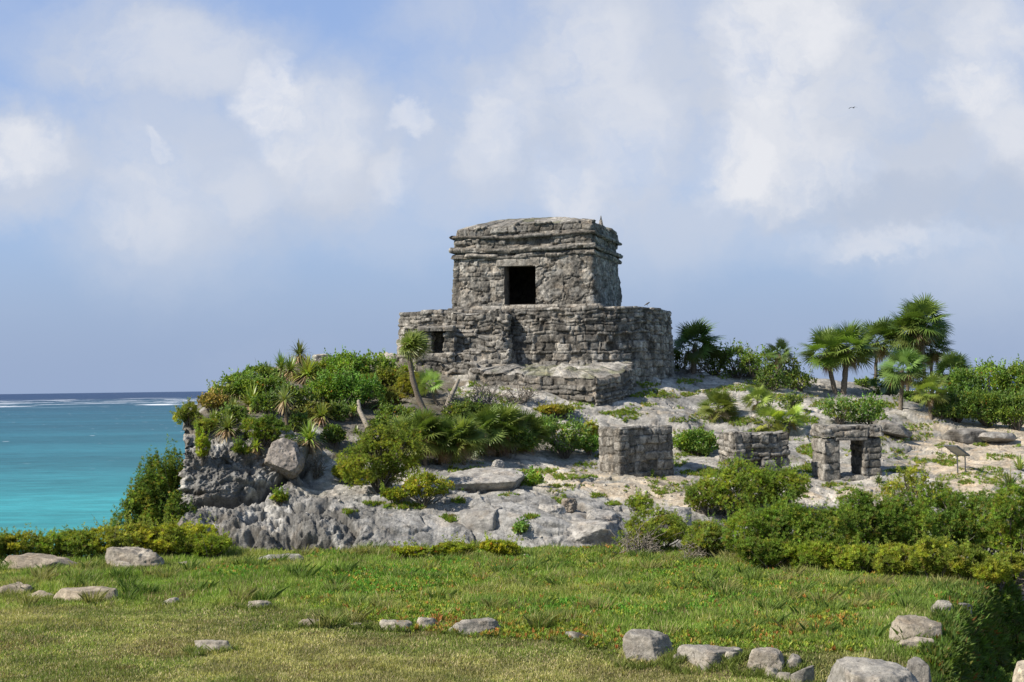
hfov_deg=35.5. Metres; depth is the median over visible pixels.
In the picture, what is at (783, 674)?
rock
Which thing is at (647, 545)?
bare shrub
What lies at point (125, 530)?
shrub
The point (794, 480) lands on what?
shrub
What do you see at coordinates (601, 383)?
stone terrace
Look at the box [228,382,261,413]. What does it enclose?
rosette plant
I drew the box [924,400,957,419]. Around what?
shrub
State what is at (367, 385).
shrub
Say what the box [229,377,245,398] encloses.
rosette plant
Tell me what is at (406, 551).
shrub
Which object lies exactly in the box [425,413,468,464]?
palm tree
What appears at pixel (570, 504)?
boulder
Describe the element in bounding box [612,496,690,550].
shrub
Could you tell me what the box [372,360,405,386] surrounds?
shrub
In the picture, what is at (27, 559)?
rock
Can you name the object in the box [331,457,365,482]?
shrub
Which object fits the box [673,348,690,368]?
shrub
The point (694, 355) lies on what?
palm tree
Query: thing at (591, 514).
boulder
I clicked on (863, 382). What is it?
shrub
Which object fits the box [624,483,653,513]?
shrub
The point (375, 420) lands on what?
shrub
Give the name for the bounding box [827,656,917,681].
rock
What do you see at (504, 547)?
shrub
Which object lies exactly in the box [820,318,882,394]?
palm tree
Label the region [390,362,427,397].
shrub
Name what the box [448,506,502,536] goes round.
boulder
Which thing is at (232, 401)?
rosette plant
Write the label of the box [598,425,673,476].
stone shrine
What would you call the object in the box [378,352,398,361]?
boulder
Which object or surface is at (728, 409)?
palm shrub
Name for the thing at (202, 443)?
shrub
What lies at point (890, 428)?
boulder
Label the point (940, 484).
shrub
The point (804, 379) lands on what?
shrub
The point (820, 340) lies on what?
palm tree
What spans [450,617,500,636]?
rock
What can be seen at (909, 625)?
rock
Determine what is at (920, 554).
shrub
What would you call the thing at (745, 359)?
shrub
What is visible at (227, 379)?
shrub
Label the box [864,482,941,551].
shrub
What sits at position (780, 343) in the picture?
palm tree
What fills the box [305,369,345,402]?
shrub
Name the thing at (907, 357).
palm tree
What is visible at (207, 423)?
shrub
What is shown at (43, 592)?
rock
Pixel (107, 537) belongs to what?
shrub
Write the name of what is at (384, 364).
shrub
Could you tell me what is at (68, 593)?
rock
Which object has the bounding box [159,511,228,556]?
shrub
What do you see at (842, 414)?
shrub
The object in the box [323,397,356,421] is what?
shrub
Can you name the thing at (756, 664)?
rock
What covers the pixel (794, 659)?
rock
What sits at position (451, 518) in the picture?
ground cover
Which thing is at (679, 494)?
rubble
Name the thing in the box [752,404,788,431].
palm shrub
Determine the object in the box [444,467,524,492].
boulder
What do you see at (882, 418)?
shrub
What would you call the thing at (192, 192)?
sky
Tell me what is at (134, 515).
shrub
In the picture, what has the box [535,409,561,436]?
shrub
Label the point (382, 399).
rosette plant
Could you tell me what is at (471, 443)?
palm tree
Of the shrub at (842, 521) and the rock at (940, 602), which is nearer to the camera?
the rock at (940, 602)
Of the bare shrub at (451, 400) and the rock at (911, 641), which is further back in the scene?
the bare shrub at (451, 400)
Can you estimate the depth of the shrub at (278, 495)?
42.25 m
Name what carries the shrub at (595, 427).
on the rock hill
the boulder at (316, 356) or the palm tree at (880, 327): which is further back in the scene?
the palm tree at (880, 327)
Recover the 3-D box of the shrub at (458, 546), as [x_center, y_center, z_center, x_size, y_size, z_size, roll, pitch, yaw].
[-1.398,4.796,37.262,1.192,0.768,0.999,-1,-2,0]
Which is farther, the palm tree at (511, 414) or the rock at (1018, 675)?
the palm tree at (511, 414)
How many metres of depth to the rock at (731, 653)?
23.56 m
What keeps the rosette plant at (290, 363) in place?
on the rock hill
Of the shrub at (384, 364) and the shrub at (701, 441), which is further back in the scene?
the shrub at (384, 364)
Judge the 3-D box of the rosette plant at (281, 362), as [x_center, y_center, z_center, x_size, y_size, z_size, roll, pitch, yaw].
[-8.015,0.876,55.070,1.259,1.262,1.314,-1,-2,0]
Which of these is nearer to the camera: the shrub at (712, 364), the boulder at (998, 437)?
the boulder at (998, 437)
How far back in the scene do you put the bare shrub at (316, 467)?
44.79 m
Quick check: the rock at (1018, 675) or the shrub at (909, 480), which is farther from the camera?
the shrub at (909, 480)
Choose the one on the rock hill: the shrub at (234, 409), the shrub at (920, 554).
the shrub at (234, 409)
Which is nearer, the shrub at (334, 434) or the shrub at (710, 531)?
the shrub at (710, 531)
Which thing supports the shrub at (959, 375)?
on the rock hill
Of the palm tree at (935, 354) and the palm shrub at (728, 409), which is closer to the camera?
the palm shrub at (728, 409)
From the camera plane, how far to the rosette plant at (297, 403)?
48.72 m
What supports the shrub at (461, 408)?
on the rock hill
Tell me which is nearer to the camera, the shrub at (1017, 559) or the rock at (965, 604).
the rock at (965, 604)
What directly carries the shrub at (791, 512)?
on the ground at (727, 675)
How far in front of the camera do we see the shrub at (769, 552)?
33.41 m
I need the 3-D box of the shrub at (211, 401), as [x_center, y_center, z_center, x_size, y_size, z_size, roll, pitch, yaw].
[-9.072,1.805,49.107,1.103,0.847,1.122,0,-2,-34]
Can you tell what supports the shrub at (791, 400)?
on the rock hill
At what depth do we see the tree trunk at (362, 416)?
48.67 m
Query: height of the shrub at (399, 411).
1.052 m
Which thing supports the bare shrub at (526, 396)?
on the rock hill
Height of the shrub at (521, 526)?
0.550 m
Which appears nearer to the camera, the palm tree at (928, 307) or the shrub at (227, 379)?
the shrub at (227, 379)
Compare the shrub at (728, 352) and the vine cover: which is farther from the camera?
the shrub at (728, 352)
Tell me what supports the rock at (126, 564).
on the ground at (727, 675)
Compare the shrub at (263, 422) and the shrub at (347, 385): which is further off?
the shrub at (347, 385)
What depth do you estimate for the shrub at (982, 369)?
59.66 m
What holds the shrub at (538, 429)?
on the rock hill
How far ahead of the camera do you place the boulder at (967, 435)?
54.51 m
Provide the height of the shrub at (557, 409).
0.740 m
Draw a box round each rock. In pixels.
[0,582,31,593]
[1,553,77,568]
[29,590,53,595]
[53,586,119,600]
[105,547,164,567]
[111,561,135,567]
[162,597,178,604]
[194,639,232,652]
[248,600,271,607]
[257,553,303,561]
[299,618,318,626]
[379,619,412,632]
[417,617,437,627]
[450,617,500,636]
[565,631,590,640]
[622,629,672,660]
[677,644,743,669]
[725,651,738,659]
[747,647,784,670]
[751,662,760,671]
[765,667,778,679]
[776,672,790,681]
[786,653,801,669]
[790,665,814,681]
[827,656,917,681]
[889,615,941,641]
[898,636,936,648]
[906,657,931,681]
[930,600,952,611]
[958,603,971,613]
[1012,660,1023,681]
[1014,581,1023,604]
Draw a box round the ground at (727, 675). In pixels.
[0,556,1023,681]
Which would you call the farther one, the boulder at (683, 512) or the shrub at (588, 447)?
the shrub at (588, 447)
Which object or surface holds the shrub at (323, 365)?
on the rock hill
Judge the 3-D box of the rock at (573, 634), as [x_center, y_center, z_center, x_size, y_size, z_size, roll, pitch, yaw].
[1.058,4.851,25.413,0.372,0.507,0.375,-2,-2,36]
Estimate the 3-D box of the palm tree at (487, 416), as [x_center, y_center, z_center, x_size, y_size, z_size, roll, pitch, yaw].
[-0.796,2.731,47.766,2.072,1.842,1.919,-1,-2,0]
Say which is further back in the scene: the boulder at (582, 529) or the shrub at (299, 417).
the shrub at (299, 417)
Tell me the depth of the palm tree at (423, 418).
45.92 m
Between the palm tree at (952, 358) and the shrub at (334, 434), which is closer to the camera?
the shrub at (334, 434)
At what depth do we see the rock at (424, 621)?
26.61 m
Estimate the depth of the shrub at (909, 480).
43.98 m
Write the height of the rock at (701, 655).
0.563 m
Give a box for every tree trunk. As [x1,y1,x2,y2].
[357,400,369,427]
[443,378,459,408]
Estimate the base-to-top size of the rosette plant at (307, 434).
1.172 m
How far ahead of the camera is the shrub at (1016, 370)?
59.63 m
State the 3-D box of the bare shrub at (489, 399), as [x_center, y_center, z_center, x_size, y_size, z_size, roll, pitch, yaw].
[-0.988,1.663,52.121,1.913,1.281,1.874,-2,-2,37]
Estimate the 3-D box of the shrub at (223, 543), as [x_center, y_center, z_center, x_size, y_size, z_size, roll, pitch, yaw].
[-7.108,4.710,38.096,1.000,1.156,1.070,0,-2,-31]
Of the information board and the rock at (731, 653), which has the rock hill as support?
the information board
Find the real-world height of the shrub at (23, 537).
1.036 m
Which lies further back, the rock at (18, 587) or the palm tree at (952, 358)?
the palm tree at (952, 358)
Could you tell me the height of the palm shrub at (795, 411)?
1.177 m
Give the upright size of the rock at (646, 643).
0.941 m
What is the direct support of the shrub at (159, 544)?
on the ground at (727, 675)
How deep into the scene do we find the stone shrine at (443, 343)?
55.97 m
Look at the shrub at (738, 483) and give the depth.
42.40 m
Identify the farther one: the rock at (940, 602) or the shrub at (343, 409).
the shrub at (343, 409)
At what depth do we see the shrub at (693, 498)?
42.46 m
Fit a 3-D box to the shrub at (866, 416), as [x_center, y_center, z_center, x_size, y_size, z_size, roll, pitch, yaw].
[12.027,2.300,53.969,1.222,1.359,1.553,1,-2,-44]
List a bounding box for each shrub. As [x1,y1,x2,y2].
[0,527,27,558]
[2,523,48,554]
[27,524,66,555]
[54,525,102,558]
[75,515,126,558]
[105,510,170,553]
[109,461,181,543]
[122,484,154,524]
[129,512,194,556]
[135,445,181,512]
[156,434,184,498]
[159,489,196,524]
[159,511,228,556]
[170,397,203,426]
[190,517,234,558]
[192,410,219,434]
[193,422,211,465]
[197,386,238,411]
[206,379,238,397]
[213,398,249,425]
[218,365,259,384]
[230,435,253,458]
[231,371,268,397]
[236,409,296,447]
[244,360,282,376]
[247,388,281,414]
[255,367,294,392]
[268,482,288,505]
[270,374,315,409]
[288,409,307,433]
[290,392,334,421]
[301,352,338,378]
[301,446,330,478]
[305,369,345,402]
[315,344,372,378]
[317,363,364,407]
[319,418,346,446]
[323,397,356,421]
[326,411,433,493]
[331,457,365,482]
[349,371,385,407]
[353,368,381,391]
[357,348,396,379]
[370,408,400,433]
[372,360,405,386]
[375,397,419,418]
[379,381,409,405]
[379,481,409,502]
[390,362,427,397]
[391,537,431,559]
[394,463,455,505]
[401,359,414,372]
[427,531,475,555]
[433,386,462,413]
[441,392,485,419]
[449,372,510,406]
[474,399,513,413]
[478,532,523,555]
[495,422,538,453]
[503,373,543,403]
[511,515,529,534]
[516,465,544,486]
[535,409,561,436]
[538,398,575,417]
[542,408,593,458]
[574,431,598,455]
[581,415,598,436]
[603,515,681,553]
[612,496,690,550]
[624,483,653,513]
[672,420,722,454]
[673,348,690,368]
[676,532,733,559]
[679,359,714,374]
[679,504,731,555]
[683,471,731,515]
[694,388,741,421]
[697,341,733,375]
[702,449,781,515]
[712,338,754,378]
[714,494,792,564]
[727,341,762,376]
[730,526,795,569]
[737,342,778,380]
[738,382,774,411]
[740,457,811,512]
[752,359,794,390]
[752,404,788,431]
[753,483,824,561]
[771,401,808,434]
[775,388,805,409]
[776,347,800,385]
[780,362,817,391]
[784,496,869,565]
[785,530,851,569]
[817,392,861,424]
[823,532,892,572]
[828,481,911,547]
[843,389,887,424]
[853,376,876,387]
[862,387,896,394]
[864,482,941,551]
[871,534,921,577]
[875,410,891,435]
[875,471,907,500]
[894,455,930,501]
[897,388,927,402]
[906,472,986,557]
[906,522,965,579]
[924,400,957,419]
[925,474,953,499]
[936,382,978,422]
[936,482,1023,556]
[939,362,988,404]
[940,536,1002,579]
[963,379,1011,426]
[969,355,1015,421]
[970,550,1013,591]
[974,472,1023,554]
[988,354,1023,409]
[988,654,1023,681]
[990,383,1023,430]
[990,540,1023,578]
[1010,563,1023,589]
[1013,365,1023,392]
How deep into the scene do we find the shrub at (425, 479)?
41.91 m
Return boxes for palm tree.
[383,413,425,460]
[393,406,451,465]
[396,328,431,412]
[416,367,446,404]
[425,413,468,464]
[439,414,490,466]
[464,403,516,459]
[477,400,535,456]
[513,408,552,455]
[673,317,728,373]
[763,338,794,384]
[795,326,854,394]
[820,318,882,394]
[849,316,899,377]
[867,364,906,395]
[876,344,931,409]
[879,303,941,390]
[889,293,953,392]
[908,372,953,420]
[919,330,955,392]
[931,349,974,384]
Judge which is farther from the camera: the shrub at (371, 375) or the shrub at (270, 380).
the shrub at (371, 375)
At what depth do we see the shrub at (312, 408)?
48.52 m
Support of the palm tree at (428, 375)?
on the rock hill
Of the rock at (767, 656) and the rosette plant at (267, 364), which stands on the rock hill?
the rosette plant at (267, 364)
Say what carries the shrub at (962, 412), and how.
on the rock hill
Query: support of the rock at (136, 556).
on the ground at (727, 675)
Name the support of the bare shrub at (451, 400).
on the rock hill
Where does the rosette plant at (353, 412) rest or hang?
on the rock hill
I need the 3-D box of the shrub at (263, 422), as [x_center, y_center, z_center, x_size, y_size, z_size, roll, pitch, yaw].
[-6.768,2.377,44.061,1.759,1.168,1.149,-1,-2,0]
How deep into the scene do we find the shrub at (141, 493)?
41.94 m
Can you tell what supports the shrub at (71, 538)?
on the ground at (727, 675)
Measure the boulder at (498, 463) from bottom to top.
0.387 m
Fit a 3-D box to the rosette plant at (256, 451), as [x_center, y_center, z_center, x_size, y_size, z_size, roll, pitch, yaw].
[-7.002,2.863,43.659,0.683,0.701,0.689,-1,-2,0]
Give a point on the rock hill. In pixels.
(229, 489)
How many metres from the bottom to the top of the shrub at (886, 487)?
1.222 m
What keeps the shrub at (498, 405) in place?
on the rock hill
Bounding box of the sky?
[0,0,1023,393]
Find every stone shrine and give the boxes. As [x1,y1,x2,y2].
[413,325,457,373]
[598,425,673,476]
[717,430,791,478]
[810,423,883,481]
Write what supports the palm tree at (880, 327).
on the rock hill
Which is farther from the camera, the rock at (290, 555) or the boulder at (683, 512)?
the boulder at (683, 512)
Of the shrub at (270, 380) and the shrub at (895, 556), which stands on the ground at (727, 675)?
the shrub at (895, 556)
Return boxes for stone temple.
[396,216,674,382]
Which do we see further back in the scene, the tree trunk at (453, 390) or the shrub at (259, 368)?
the shrub at (259, 368)
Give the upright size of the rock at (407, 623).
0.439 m
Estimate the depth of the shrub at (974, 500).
37.39 m
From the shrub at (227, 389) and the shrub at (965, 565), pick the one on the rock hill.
the shrub at (227, 389)
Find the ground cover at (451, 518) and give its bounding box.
[341,369,1021,522]
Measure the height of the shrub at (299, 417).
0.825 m
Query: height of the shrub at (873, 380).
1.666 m
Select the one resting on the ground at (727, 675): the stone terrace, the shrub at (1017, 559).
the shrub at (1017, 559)
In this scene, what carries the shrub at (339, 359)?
on the rock hill
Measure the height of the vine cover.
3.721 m
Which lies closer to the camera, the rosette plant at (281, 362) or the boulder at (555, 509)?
the boulder at (555, 509)
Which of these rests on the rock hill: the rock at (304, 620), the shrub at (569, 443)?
the shrub at (569, 443)
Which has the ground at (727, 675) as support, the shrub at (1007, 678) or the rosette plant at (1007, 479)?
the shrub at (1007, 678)
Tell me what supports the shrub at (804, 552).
on the ground at (727, 675)
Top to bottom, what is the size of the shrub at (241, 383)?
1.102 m
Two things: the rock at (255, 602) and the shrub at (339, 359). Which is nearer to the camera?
the rock at (255, 602)
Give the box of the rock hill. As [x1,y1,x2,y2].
[177,359,1023,558]
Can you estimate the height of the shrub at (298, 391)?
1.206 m
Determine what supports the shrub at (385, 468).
on the rock hill
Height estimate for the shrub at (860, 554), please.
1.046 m
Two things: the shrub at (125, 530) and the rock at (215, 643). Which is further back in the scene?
the shrub at (125, 530)
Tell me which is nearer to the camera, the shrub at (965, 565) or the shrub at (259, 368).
the shrub at (965, 565)
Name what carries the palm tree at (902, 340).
on the rock hill
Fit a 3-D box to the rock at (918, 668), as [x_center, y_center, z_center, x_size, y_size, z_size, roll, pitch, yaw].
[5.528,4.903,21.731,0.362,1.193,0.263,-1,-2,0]
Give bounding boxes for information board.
[944,444,969,472]
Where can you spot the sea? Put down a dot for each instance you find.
(71, 460)
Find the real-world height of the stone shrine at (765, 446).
1.479 m
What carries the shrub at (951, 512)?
on the rock hill
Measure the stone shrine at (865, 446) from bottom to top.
1.880 m
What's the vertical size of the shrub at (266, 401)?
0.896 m
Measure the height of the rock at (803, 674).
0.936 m
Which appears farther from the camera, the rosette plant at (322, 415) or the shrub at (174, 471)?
the rosette plant at (322, 415)
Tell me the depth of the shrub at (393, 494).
41.79 m
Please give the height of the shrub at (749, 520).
1.689 m
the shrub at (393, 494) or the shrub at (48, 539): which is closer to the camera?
the shrub at (48, 539)
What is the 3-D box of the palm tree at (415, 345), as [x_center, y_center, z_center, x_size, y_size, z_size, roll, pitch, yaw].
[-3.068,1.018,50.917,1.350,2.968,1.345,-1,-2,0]
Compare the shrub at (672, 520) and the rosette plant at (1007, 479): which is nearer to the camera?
the shrub at (672, 520)
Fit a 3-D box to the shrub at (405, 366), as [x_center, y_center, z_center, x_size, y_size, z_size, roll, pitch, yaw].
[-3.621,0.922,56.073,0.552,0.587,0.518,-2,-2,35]
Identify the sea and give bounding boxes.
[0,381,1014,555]
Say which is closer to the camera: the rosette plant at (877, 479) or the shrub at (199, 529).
the shrub at (199, 529)
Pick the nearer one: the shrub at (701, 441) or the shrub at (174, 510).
the shrub at (174, 510)
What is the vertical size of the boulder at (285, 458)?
1.155 m
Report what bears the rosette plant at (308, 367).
on the rock hill
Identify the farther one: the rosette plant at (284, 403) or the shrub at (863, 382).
the shrub at (863, 382)
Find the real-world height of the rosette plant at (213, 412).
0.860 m
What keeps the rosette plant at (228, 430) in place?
on the rock hill
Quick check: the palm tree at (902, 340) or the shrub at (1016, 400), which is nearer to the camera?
the shrub at (1016, 400)
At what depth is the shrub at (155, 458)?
42.77 m
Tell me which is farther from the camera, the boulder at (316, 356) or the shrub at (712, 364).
the shrub at (712, 364)
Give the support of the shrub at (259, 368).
on the rock hill
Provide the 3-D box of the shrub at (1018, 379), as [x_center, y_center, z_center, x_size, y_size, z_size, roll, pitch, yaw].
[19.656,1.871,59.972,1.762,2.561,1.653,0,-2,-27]
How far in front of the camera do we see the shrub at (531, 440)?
47.86 m
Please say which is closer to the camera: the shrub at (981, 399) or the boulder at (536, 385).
the boulder at (536, 385)
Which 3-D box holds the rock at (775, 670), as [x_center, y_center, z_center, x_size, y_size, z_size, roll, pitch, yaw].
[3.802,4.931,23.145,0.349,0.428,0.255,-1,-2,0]
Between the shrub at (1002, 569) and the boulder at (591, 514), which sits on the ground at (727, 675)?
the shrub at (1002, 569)
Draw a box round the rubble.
[338,396,1011,544]
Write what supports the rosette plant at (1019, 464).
on the rock hill
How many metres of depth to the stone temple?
57.27 m
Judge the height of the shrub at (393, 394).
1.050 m
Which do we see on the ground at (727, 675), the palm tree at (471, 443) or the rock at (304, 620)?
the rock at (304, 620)
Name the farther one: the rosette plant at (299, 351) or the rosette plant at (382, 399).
the rosette plant at (299, 351)
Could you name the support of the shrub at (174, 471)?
on the rock hill
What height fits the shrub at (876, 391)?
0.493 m
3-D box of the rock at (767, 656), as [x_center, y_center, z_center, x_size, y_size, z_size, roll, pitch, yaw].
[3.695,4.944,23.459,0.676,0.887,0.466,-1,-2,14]
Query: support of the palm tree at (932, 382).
on the rock hill
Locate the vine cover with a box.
[917,577,1023,681]
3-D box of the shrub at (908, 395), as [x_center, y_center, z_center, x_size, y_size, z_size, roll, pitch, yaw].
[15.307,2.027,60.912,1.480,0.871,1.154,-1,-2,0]
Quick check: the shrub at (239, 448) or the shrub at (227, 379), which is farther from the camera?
the shrub at (227, 379)
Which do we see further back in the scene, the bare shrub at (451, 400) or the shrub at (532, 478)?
the bare shrub at (451, 400)
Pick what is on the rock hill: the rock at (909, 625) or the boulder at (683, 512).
the boulder at (683, 512)
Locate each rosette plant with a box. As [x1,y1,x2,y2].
[205,409,221,426]
[214,410,241,443]
[222,395,249,414]
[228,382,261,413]
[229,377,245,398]
[250,436,263,455]
[261,362,271,378]
[270,348,287,377]
[273,383,296,425]
[277,354,301,381]
[286,353,320,384]
[287,339,312,367]
[288,394,310,412]
[295,420,326,456]
[310,401,333,426]
[348,399,358,420]
[367,391,393,410]
[875,473,883,485]
[1001,466,1022,490]
[1012,455,1023,469]
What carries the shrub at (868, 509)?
on the ground at (727, 675)
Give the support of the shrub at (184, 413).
on the rock hill
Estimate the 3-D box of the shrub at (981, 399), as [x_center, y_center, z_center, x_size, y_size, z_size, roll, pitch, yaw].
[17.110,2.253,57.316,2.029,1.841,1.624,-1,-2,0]
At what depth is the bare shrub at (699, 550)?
35.69 m
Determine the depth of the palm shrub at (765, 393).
54.28 m
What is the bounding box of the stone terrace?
[468,361,636,405]
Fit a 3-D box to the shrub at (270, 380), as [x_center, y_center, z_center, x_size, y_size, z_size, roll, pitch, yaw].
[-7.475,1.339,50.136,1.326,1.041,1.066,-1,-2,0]
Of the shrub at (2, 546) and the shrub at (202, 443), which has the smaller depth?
the shrub at (2, 546)
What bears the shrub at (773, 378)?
on the rock hill
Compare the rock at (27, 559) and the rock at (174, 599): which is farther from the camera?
the rock at (27, 559)
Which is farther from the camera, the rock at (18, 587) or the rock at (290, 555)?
the rock at (290, 555)
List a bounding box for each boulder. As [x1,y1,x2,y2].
[264,437,304,479]
[312,354,332,359]
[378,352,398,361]
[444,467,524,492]
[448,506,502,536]
[491,460,503,467]
[504,383,544,391]
[539,504,565,513]
[555,512,620,546]
[561,497,577,512]
[586,509,622,521]
[654,506,691,537]
[873,419,912,437]
[939,428,987,443]
[978,431,1015,442]
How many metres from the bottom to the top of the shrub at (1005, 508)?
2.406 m
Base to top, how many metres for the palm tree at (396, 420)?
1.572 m
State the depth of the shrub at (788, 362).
61.31 m

